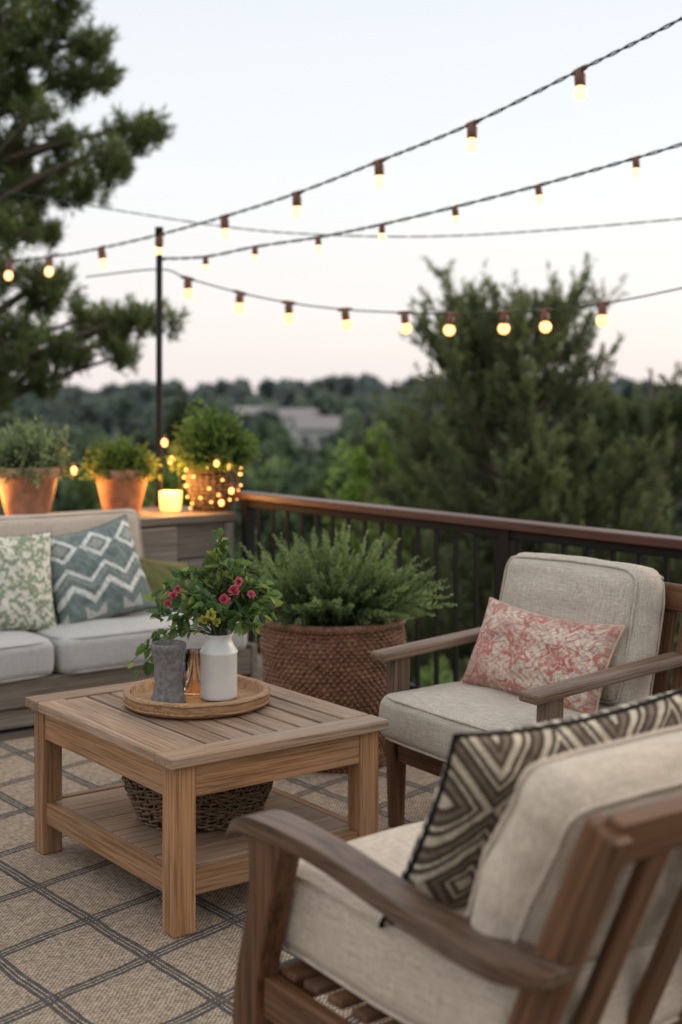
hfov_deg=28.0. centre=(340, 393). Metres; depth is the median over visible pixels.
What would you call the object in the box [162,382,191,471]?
pine tree
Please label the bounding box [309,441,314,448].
door
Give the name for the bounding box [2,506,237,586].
planter ledge
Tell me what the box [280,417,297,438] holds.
walls
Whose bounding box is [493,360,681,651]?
juniper tree
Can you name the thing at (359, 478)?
leafy tree
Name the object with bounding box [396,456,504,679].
juniper tree
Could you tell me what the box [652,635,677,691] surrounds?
shrub
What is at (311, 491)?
leafy tree
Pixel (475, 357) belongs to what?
juniper tree
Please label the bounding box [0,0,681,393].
sky
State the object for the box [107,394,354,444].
ground
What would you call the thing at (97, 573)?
throw pillow
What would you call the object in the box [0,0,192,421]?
pine tree
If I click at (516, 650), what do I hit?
throw pillow
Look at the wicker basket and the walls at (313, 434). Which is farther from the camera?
the walls at (313, 434)
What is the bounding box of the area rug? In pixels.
[0,737,439,1023]
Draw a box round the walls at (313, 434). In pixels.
[298,429,336,449]
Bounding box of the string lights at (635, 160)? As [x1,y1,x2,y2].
[160,142,681,271]
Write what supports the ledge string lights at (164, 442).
attached to the light pole
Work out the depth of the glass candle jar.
3.96 m
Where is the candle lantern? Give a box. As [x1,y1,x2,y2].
[159,460,181,511]
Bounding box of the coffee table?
[25,674,388,937]
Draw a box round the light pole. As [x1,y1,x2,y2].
[155,227,169,506]
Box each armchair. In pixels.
[226,724,681,1023]
[371,552,681,827]
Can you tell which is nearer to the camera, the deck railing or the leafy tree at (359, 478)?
the deck railing
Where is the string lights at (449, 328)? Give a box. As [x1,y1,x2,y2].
[86,269,681,335]
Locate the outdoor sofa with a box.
[0,509,256,729]
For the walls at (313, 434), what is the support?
on the ground
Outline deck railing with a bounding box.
[232,491,681,691]
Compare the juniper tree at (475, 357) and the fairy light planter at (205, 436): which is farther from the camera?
the juniper tree at (475, 357)
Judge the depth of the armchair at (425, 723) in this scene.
4.00 m
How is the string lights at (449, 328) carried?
hanging from the light pole
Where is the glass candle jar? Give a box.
[183,648,200,695]
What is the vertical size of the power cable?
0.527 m
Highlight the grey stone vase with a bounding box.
[150,640,185,702]
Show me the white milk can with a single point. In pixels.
(218, 668)
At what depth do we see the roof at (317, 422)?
213.03 m
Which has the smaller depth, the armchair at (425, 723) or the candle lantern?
the armchair at (425, 723)
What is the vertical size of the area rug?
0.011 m
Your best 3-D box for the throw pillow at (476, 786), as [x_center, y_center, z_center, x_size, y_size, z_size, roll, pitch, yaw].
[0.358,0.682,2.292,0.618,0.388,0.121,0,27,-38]
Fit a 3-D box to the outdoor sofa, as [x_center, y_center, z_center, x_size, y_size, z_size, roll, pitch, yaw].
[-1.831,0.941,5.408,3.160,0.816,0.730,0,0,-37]
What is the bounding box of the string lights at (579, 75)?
[0,17,681,279]
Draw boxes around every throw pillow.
[0,531,56,631]
[51,515,157,623]
[138,557,188,608]
[378,689,681,928]
[461,597,625,713]
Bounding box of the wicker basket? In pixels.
[121,776,272,831]
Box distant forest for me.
[0,372,681,682]
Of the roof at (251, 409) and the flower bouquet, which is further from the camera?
the roof at (251, 409)
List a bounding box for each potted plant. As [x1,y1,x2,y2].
[0,415,78,514]
[78,432,161,513]
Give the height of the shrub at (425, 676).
3.650 m
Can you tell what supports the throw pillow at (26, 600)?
on the outdoor sofa
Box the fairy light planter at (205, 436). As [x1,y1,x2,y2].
[164,397,262,511]
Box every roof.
[233,406,272,413]
[277,408,322,416]
[295,416,339,428]
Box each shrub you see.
[414,655,462,686]
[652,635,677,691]
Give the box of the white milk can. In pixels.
[200,631,237,701]
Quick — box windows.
[302,436,323,444]
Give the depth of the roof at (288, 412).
288.10 m
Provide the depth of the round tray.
3.79 m
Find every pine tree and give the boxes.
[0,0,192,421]
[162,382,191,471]
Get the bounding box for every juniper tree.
[327,252,681,683]
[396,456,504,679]
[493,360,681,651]
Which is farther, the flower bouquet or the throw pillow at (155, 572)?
the throw pillow at (155, 572)
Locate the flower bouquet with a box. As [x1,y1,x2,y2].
[128,527,282,678]
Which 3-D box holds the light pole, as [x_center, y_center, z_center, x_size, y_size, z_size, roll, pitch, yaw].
[-0.967,0.333,7.271,0.103,2.435,0.100,0,0,-37]
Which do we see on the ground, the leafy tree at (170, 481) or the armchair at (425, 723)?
the leafy tree at (170, 481)
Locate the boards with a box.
[0,654,262,741]
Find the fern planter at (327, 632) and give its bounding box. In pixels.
[240,521,457,773]
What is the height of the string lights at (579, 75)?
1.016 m
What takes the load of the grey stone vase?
on the round tray
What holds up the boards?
on the substructure
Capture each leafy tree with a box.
[141,420,193,507]
[290,442,353,556]
[322,421,414,569]
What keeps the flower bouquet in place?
in the white milk can
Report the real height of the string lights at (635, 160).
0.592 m
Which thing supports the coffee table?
on the area rug
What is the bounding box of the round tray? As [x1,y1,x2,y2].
[123,675,270,718]
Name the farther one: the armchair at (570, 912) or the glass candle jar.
the glass candle jar
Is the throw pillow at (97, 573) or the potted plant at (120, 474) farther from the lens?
the potted plant at (120, 474)
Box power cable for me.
[0,190,681,237]
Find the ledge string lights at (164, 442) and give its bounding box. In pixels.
[67,434,237,506]
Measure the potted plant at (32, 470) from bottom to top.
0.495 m
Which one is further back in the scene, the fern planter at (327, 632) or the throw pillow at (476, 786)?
the fern planter at (327, 632)
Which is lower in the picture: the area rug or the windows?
the area rug
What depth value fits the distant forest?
241.38 m

